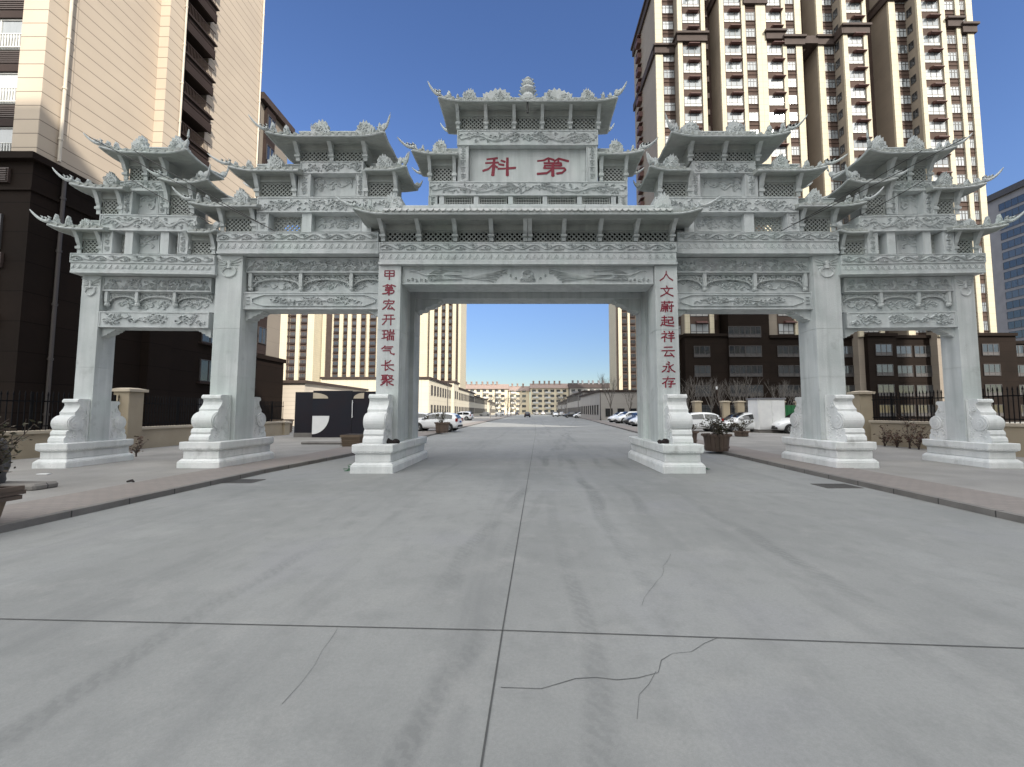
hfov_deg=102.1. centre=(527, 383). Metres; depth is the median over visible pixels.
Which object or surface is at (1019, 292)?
strip window
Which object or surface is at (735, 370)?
podium window
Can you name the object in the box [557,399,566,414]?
shop building
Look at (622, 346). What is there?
apartment tower
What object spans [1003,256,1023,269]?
strip window
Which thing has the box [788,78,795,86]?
window
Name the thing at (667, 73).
window
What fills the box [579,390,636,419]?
shop building
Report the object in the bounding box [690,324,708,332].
balcony window
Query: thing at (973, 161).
window
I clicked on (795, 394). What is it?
bare tree
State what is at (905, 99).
window
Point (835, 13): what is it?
side window
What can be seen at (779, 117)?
balcony window
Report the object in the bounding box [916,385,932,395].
podium window
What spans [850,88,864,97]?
balcony window
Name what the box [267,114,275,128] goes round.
bay window
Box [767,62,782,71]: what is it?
balcony window
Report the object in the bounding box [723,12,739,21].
balcony window
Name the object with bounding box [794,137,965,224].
stay cable
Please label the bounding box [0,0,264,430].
apartment tower
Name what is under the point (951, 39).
window
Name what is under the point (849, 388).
podium window
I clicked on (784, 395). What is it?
bare tree
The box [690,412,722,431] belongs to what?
parked car
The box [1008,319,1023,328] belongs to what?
strip window
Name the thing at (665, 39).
window
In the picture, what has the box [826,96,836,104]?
window
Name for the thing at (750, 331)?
podium window
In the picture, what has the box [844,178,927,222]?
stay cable
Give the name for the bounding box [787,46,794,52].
window
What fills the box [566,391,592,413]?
shop building
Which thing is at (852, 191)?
stay cable
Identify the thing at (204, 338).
podium window
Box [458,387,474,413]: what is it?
shop building
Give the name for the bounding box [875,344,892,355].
podium window
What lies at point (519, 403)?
bare tree
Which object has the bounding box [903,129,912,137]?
window
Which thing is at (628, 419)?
parked car
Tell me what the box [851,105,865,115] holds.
balcony window
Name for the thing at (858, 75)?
balcony window
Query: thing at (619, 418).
parked car
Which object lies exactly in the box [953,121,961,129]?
window
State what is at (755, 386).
podium window
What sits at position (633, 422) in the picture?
parked car
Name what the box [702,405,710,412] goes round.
podium window
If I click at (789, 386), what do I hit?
podium window
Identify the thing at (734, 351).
podium window
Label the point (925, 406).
podium window
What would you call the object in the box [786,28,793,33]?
window
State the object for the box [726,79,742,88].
balcony window
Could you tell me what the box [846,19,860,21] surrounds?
balcony window
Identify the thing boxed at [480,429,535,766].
road joint
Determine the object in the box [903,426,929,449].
rose bush
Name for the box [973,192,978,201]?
window
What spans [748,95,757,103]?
window
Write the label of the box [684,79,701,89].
balcony window
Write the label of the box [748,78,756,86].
window
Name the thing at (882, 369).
podium window
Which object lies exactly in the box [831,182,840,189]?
window
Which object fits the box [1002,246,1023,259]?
strip window
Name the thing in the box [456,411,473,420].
parked car
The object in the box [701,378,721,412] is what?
bare tree
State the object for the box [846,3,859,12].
balcony window
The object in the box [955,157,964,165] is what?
window
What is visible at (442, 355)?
apartment tower
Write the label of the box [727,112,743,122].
balcony window
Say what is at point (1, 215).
podium window
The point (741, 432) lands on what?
plant tub
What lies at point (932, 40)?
balcony window
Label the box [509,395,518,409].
bare tree
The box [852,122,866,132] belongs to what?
balcony window
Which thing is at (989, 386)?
podium window
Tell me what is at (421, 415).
parked car
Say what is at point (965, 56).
window
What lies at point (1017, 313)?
strip window
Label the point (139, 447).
rose bush
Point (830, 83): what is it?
window
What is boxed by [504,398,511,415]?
bare tree
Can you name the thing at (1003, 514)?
kerb
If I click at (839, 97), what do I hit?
side window
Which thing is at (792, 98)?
window
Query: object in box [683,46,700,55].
balcony window
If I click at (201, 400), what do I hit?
podium window
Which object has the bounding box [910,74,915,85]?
side window
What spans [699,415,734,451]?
plant tub
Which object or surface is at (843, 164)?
side window
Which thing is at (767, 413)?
utility cabinet
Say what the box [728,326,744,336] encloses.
podium window
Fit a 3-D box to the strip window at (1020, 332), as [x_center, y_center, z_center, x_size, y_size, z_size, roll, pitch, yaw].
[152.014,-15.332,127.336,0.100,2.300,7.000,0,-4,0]
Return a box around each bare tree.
[485,392,492,417]
[491,393,502,410]
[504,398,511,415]
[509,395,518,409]
[515,396,523,414]
[597,373,619,415]
[624,390,635,410]
[680,381,701,411]
[681,375,712,400]
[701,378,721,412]
[710,382,731,408]
[720,378,747,405]
[732,374,760,411]
[750,388,766,397]
[765,380,789,397]
[776,385,795,403]
[786,387,800,404]
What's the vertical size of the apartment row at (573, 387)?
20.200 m
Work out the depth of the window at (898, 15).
68.55 m
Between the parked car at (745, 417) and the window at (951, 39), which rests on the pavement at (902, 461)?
the parked car at (745, 417)
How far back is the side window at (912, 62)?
67.22 m
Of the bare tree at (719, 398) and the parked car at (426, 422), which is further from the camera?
the bare tree at (719, 398)
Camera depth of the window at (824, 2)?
68.93 m
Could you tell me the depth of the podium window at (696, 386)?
63.91 m
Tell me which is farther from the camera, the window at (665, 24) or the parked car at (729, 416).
the window at (665, 24)
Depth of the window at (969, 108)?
65.57 m
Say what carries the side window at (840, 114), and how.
in the apartment tower at (844, 75)
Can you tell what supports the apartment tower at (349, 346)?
on the ground
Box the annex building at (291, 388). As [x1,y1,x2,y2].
[282,380,368,425]
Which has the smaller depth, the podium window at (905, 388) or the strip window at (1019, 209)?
the podium window at (905, 388)
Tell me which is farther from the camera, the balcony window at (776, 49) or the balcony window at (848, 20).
the balcony window at (776, 49)
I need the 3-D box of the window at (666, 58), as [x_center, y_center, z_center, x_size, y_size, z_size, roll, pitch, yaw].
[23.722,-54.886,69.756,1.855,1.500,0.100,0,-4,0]
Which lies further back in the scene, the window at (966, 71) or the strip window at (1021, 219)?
the strip window at (1021, 219)
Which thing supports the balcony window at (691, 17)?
in the apartment tower at (844, 75)
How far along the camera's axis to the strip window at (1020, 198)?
130.11 m
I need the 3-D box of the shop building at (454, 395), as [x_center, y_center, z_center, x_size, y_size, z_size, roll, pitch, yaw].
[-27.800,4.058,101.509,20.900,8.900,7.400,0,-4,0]
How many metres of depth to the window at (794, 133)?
67.17 m
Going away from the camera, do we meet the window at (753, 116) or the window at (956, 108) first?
the window at (956, 108)
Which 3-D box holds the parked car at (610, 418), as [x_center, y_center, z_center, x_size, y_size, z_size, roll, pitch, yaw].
[13.595,4.905,60.305,3.950,1.528,2.000,1,-4,-17]
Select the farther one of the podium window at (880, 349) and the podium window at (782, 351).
the podium window at (782, 351)
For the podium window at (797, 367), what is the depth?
63.91 m
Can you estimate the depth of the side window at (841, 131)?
66.63 m
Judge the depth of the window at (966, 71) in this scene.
65.96 m
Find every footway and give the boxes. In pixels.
[0,414,516,523]
[579,417,1023,514]
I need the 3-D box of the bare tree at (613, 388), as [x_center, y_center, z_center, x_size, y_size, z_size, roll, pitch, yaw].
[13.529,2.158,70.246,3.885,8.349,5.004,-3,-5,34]
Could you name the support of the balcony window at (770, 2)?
in the apartment tower at (844, 75)
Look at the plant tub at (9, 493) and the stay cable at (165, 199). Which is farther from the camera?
the stay cable at (165, 199)
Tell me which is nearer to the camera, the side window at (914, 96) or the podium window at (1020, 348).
the podium window at (1020, 348)
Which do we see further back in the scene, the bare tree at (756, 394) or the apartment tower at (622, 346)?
the apartment tower at (622, 346)
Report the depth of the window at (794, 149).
66.97 m
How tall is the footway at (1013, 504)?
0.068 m
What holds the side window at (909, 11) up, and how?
in the apartment tower at (844, 75)
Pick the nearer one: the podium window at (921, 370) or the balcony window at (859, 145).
the podium window at (921, 370)
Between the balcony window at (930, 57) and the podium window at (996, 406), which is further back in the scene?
the balcony window at (930, 57)
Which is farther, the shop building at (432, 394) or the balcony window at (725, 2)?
the shop building at (432, 394)
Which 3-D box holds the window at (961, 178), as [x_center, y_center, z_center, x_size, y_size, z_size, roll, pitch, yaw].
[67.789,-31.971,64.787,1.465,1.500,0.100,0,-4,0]
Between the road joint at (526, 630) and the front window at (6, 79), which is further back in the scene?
the front window at (6, 79)
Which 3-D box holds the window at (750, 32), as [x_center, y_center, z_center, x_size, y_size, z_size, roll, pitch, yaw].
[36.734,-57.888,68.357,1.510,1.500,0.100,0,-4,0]
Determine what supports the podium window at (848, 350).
in the apartment tower at (844, 75)
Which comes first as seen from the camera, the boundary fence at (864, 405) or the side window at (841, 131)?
the boundary fence at (864, 405)
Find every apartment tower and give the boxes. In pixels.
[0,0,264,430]
[254,92,294,421]
[279,314,322,381]
[320,314,377,381]
[419,304,466,388]
[609,304,636,389]
[630,0,1023,421]
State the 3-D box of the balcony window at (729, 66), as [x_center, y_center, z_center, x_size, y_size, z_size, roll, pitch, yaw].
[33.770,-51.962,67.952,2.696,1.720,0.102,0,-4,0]
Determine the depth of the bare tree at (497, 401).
114.87 m
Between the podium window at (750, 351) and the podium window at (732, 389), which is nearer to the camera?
the podium window at (732, 389)
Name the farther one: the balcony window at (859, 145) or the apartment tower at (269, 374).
the balcony window at (859, 145)
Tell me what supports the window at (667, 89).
in the apartment tower at (844, 75)
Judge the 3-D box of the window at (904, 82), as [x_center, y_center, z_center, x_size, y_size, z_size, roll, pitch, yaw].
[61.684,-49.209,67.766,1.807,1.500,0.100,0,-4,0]
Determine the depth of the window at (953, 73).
65.97 m
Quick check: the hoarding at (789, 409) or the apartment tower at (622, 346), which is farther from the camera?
the apartment tower at (622, 346)
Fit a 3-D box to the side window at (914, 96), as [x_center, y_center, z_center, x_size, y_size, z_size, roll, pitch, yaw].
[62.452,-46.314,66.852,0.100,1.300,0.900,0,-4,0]
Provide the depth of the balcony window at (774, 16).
68.55 m
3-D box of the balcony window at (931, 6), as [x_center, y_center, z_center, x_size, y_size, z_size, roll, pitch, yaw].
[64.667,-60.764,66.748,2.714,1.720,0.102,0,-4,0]
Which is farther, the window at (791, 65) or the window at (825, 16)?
the window at (825, 16)
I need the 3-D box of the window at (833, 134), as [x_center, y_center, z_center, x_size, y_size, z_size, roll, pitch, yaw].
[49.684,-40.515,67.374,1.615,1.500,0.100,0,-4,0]
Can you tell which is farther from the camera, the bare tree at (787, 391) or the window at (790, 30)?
the window at (790, 30)
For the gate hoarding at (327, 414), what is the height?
2.790 m
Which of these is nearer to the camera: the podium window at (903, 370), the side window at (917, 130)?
the podium window at (903, 370)
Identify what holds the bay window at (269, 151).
in the apartment tower at (269, 374)
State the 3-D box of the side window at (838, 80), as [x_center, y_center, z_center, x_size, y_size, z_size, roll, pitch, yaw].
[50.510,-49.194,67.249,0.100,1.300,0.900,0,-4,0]
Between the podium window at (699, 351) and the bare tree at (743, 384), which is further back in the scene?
the podium window at (699, 351)
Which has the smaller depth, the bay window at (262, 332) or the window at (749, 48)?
the bay window at (262, 332)
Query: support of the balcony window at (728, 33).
in the apartment tower at (844, 75)
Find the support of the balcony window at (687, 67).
in the apartment tower at (844, 75)
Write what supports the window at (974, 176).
in the apartment tower at (844, 75)
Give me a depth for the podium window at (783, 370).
63.91 m
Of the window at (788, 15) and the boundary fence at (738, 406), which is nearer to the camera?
the boundary fence at (738, 406)
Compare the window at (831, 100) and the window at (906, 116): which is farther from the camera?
the window at (831, 100)
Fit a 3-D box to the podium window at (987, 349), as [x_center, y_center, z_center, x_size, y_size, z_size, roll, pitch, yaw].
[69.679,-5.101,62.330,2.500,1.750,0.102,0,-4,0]
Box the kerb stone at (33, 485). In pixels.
[0,481,57,490]
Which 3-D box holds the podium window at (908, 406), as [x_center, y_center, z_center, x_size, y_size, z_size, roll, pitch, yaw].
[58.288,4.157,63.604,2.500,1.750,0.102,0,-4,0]
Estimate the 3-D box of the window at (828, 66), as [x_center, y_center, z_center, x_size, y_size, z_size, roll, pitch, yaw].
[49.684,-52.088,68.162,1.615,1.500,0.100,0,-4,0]
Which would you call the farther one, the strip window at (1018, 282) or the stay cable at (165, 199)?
the strip window at (1018, 282)
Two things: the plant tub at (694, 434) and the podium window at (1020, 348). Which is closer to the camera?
the plant tub at (694, 434)
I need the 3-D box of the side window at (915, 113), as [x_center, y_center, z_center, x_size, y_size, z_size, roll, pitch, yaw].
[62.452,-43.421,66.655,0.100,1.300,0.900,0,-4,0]
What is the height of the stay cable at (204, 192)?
1.874 m
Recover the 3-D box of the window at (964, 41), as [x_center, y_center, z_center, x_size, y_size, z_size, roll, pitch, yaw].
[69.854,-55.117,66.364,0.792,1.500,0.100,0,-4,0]
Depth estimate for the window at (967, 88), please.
65.76 m
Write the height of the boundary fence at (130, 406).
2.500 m
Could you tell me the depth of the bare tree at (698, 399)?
49.64 m
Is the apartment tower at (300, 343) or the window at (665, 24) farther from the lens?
the apartment tower at (300, 343)
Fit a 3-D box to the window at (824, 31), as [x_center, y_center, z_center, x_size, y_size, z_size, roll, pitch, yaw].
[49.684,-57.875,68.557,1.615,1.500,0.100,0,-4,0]
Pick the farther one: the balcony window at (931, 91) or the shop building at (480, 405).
the shop building at (480, 405)
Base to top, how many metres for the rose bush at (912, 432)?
1.497 m
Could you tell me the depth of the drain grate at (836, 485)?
8.85 m
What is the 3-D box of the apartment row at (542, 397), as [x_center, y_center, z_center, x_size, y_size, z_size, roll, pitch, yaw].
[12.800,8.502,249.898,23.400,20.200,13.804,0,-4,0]
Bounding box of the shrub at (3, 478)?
[0,438,10,483]
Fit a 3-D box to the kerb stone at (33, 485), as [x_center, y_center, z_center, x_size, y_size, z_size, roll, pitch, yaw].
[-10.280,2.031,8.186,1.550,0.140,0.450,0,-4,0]
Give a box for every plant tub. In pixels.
[0,419,41,517]
[432,409,449,432]
[692,424,700,442]
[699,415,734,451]
[729,418,752,436]
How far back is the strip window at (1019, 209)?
129.54 m
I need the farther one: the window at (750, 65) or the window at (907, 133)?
the window at (750, 65)
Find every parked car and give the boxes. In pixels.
[418,412,428,418]
[418,412,462,431]
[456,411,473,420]
[479,412,489,415]
[564,412,577,417]
[573,412,580,417]
[607,412,622,421]
[613,411,636,423]
[623,412,636,423]
[626,413,636,424]
[629,416,637,425]
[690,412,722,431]
[722,412,753,431]
[725,412,745,419]
[771,413,791,433]
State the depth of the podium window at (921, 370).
64.02 m
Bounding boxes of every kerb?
[0,414,517,532]
[577,417,1023,523]
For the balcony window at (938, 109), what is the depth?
65.55 m
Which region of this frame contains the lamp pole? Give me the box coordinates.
[716,386,721,416]
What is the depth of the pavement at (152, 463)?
10.91 m
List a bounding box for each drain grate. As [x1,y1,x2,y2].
[223,479,264,482]
[813,484,861,487]
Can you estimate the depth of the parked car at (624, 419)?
50.19 m
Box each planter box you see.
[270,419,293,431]
[340,434,363,446]
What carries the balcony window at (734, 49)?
in the apartment tower at (844, 75)
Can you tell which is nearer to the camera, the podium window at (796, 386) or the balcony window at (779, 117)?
the podium window at (796, 386)
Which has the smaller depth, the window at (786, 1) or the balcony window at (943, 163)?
the balcony window at (943, 163)
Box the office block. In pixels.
[987,179,1023,340]
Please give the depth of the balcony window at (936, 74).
65.97 m
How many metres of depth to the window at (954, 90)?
65.76 m
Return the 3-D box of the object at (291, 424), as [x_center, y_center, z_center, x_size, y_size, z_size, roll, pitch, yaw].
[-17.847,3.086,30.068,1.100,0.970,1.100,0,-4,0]
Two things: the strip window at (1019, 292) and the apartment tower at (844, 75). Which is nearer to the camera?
the apartment tower at (844, 75)
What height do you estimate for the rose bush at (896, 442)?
0.736 m
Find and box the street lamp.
[596,390,600,419]
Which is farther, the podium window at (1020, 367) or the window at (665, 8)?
the window at (665, 8)
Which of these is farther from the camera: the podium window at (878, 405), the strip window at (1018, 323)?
the strip window at (1018, 323)
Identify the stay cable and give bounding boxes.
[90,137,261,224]
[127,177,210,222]
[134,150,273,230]
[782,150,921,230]
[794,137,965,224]
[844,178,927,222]
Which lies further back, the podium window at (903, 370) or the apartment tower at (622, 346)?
the apartment tower at (622, 346)
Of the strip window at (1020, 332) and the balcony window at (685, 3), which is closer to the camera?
the balcony window at (685, 3)
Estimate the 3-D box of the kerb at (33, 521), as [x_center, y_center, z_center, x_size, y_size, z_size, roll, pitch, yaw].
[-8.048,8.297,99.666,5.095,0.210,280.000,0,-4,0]
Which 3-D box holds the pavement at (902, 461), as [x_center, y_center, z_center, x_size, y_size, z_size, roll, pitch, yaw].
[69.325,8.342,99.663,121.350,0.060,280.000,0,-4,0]
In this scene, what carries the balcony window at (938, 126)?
in the apartment tower at (844, 75)
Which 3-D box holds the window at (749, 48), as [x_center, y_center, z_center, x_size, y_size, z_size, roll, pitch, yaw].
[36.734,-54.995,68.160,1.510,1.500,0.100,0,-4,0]
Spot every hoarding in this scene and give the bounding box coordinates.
[293,391,375,437]
[785,405,795,416]
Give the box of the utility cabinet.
[746,398,785,432]
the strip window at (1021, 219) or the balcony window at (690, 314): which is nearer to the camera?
the balcony window at (690, 314)
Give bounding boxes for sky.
[261,0,1023,411]
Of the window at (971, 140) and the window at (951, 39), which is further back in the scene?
the window at (951, 39)
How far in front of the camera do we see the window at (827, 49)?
68.35 m
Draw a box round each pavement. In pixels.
[5,414,514,504]
[601,420,1023,497]
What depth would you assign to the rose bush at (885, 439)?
18.21 m
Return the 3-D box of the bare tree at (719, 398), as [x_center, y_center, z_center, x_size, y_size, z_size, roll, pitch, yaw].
[23.433,2.293,50.421,3.183,5.385,2.094,2,-5,-31]
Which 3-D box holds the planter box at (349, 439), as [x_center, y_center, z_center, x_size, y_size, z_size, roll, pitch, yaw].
[-7.751,2.520,18.460,0.880,0.520,0.880,0,-4,0]
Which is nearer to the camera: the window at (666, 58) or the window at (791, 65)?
the window at (791, 65)
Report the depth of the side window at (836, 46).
67.68 m
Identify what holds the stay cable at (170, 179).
attached to the memorial archway
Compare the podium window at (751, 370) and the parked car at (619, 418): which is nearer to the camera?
the parked car at (619, 418)
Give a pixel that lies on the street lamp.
(600, 404)
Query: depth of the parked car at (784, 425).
28.89 m
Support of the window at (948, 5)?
in the apartment tower at (844, 75)
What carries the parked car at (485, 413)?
on the pavement at (152, 463)
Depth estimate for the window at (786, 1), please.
68.73 m
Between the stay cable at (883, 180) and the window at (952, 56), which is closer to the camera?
the stay cable at (883, 180)
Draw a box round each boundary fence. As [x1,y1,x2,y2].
[0,388,291,459]
[688,401,796,417]
[847,386,1023,456]
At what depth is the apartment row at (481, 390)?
244.17 m
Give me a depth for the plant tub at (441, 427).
29.56 m
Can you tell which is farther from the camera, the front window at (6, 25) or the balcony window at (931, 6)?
the balcony window at (931, 6)
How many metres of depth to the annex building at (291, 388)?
45.08 m
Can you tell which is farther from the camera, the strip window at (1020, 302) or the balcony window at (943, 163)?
the strip window at (1020, 302)
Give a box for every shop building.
[320,377,451,412]
[443,381,459,413]
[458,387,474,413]
[474,395,486,415]
[487,401,494,414]
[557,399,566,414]
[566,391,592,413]
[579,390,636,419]
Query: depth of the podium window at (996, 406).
61.71 m
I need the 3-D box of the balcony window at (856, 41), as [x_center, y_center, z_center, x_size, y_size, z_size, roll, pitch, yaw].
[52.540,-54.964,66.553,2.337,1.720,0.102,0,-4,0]
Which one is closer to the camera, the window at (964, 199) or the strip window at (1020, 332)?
the window at (964, 199)
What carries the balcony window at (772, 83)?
in the apartment tower at (844, 75)
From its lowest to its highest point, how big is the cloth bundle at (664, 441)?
0.183 m
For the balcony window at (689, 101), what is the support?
in the apartment tower at (844, 75)
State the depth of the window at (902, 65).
67.95 m
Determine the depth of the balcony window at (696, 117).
67.57 m
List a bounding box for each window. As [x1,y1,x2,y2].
[0,19,22,50]
[0,73,17,104]
[0,127,12,150]
[0,214,3,248]
[197,399,203,411]
[199,359,210,381]
[201,332,212,343]
[258,326,266,344]
[266,144,274,159]
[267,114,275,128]
[662,5,672,12]
[662,21,673,28]
[663,37,673,42]
[663,55,673,61]
[663,70,674,77]
[664,86,674,93]
[664,102,675,110]
[665,119,675,127]
[681,0,698,6]
[682,13,699,22]
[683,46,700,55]
[683,63,700,72]
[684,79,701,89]
[684,96,701,106]
[684,113,702,123]
[690,314,707,315]
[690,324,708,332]
[694,346,709,356]
[694,365,710,376]
[695,385,711,395]
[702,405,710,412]
[723,0,739,5]
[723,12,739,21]
[724,29,740,38]
[725,45,741,54]
[725,62,741,71]
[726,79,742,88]
[726,95,742,105]
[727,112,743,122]
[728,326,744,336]
[729,346,745,356]
[729,365,745,376]
[730,385,746,395]
[744,326,760,336]
[745,12,754,19]
[745,346,761,356]
[746,28,754,36]
[746,45,755,52]
[746,365,762,376]
[747,62,756,69]
[747,385,763,395]
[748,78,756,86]
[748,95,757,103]
[749,112,758,120]
[765,12,779,21]
[766,0,779,5]
[767,45,781,54]
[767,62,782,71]
[768,79,782,88]
[769,95,783,105]
[769,112,784,122]
[771,146,785,156]
[777,346,793,356]
[778,365,794,376]
[779,385,795,395]
[785,0,792,3]
[785,12,792,19]
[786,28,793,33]
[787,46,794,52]
[787,62,795,69]
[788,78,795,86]
[789,95,796,103]
[790,112,797,120]
[790,129,798,137]
[791,146,799,154]
[794,346,799,356]
[794,365,799,376]
[795,385,800,395]
[821,0,830,4]
[822,13,831,20]
[823,30,832,33]
[824,46,833,53]
[825,63,834,70]
[826,79,835,87]
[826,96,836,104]
[827,113,837,121]
[828,130,838,138]
[829,147,838,155]
[830,164,839,172]
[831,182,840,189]
[833,8,837,19]
[834,41,838,52]
[835,58,839,69]
[836,75,840,85]
[837,92,841,102]
[838,109,842,120]
[839,126,843,137]
[840,144,844,154]
[841,161,845,170]
[844,346,852,356]
[845,365,853,376]
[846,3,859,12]
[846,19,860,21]
[846,385,854,394]
[847,36,861,46]
[848,53,862,63]
[849,70,863,80]
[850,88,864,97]
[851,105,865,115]
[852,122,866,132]
[853,140,866,150]
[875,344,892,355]
[876,364,893,375]
[877,384,894,395]
[878,405,895,415]
[895,12,904,19]
[896,28,905,36]
[897,45,907,52]
[897,346,911,356]
[898,62,908,69]
[898,365,912,376]
[899,78,909,86]
[899,385,914,395]
[900,95,910,103]
[901,405,915,415]
[902,112,911,120]
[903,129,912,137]
[906,7,911,18]
[907,23,912,35]
[908,40,913,51]
[909,57,914,68]
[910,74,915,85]
[911,91,917,102]
[913,108,918,119]
[914,126,919,135]
[914,346,930,356]
[915,365,932,376]
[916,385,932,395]
[918,405,934,415]
[921,1,937,11]
[922,18,938,28]
[923,35,939,45]
[924,52,941,62]
[925,69,942,79]
[927,87,943,96]
[928,104,944,114]
[929,122,946,131]
[930,139,946,148]
[934,157,948,167]
[944,1,952,9]
[946,35,955,43]
[948,52,956,60]
[949,69,957,77]
[950,87,959,94]
[952,104,960,112]
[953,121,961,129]
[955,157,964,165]
[957,174,965,183]
[959,1,963,9]
[961,35,966,43]
[961,195,967,201]
[963,52,967,60]
[964,69,968,77]
[965,87,970,94]
[967,104,971,112]
[968,121,972,129]
[969,139,974,147]
[971,157,975,165]
[972,174,976,182]
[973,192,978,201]
[982,344,999,354]
[983,364,1000,375]
[985,384,1001,395]
[991,405,1003,415]
[998,194,1023,211]
[1000,215,1023,230]
[1001,204,1023,219]
[1001,225,1023,240]
[1001,236,1023,249]
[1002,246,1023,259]
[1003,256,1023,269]
[1004,267,1023,279]
[1004,277,1023,289]
[1005,288,1023,298]
[1006,298,1023,308]
[1007,309,1023,318]
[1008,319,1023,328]
[1008,330,1023,337]
[1016,345,1023,356]
[1018,365,1023,375]
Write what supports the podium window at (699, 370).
in the apartment tower at (844, 75)
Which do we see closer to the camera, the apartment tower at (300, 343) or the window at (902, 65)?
the window at (902, 65)
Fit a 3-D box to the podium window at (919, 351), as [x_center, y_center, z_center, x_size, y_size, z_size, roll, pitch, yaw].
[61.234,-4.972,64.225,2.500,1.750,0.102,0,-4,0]
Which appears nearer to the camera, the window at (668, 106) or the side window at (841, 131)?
the side window at (841, 131)
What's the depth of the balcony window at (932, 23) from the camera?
66.54 m
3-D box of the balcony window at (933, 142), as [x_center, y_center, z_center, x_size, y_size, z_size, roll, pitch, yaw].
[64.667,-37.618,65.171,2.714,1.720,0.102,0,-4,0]
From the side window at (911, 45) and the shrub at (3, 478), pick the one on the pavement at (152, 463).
the shrub at (3, 478)
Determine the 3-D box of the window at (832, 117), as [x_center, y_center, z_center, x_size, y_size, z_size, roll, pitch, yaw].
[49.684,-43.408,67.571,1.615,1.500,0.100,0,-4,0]
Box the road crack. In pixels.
[504,638,715,688]
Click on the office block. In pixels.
(1007, 249)
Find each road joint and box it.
[0,618,1022,647]
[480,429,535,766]
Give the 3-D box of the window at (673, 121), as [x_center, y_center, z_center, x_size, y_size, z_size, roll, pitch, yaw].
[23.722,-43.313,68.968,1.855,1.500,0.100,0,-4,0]
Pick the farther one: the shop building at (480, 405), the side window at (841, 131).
the shop building at (480, 405)
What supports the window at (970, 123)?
in the apartment tower at (844, 75)
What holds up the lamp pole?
on the pavement at (902, 461)
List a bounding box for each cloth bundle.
[386,438,399,443]
[657,438,668,443]
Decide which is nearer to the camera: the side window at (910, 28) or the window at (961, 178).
the window at (961, 178)
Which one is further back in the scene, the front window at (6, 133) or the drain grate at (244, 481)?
the front window at (6, 133)
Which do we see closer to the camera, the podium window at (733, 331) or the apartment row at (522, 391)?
the podium window at (733, 331)
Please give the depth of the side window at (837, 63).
67.47 m
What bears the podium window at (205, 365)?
in the apartment tower at (155, 73)
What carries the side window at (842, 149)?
in the apartment tower at (844, 75)
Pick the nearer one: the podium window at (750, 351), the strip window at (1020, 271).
the podium window at (750, 351)
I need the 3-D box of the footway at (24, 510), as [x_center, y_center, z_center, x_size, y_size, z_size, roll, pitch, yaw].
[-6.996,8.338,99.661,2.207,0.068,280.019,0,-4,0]
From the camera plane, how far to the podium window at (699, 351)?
64.33 m
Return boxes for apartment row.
[466,381,508,413]
[508,383,529,413]
[530,381,568,413]
[568,380,609,395]
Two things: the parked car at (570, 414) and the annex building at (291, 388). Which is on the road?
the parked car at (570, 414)
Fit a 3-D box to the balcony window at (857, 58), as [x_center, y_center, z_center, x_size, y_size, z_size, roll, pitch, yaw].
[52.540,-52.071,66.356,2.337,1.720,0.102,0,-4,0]
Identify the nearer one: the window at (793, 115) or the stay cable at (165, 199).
the stay cable at (165, 199)
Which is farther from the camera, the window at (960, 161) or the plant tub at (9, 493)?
the window at (960, 161)
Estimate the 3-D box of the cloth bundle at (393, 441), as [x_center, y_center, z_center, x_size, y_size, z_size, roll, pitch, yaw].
[-3.700,1.582,11.285,0.412,0.194,0.232,0,-4,0]
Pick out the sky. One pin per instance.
(344, 64)
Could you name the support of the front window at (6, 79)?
in the apartment tower at (155, 73)
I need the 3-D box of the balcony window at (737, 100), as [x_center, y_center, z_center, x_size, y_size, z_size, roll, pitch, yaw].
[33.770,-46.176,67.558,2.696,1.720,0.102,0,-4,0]
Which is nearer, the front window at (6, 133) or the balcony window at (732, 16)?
the front window at (6, 133)
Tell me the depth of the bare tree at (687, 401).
48.27 m
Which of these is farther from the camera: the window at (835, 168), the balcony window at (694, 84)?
the balcony window at (694, 84)
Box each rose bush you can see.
[129,436,147,456]
[873,425,893,445]
[885,430,904,446]
[896,413,921,448]
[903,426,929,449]
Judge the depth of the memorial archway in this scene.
12.36 m
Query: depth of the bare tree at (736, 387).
49.51 m
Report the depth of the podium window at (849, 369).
64.17 m
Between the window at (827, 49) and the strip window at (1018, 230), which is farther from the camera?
the strip window at (1018, 230)
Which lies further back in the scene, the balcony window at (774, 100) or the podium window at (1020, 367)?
the balcony window at (774, 100)
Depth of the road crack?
2.49 m
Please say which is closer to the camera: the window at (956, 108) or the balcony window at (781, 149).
the window at (956, 108)
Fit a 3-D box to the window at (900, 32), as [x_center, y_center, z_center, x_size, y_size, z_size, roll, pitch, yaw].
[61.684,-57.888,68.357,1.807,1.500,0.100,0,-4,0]
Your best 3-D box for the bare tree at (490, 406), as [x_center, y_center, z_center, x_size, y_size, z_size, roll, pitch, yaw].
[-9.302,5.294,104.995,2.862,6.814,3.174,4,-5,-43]
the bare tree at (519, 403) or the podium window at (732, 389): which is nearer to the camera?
the podium window at (732, 389)
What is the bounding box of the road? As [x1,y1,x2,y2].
[0,414,1023,766]
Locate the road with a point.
(306, 560)
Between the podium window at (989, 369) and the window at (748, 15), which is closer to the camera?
the podium window at (989, 369)
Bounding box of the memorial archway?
[29,76,1023,473]
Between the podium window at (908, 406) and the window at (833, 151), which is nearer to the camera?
the podium window at (908, 406)
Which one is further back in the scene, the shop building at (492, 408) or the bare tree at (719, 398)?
the shop building at (492, 408)
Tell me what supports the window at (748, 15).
in the apartment tower at (844, 75)
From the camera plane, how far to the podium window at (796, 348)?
64.13 m
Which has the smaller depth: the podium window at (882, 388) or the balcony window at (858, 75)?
the podium window at (882, 388)

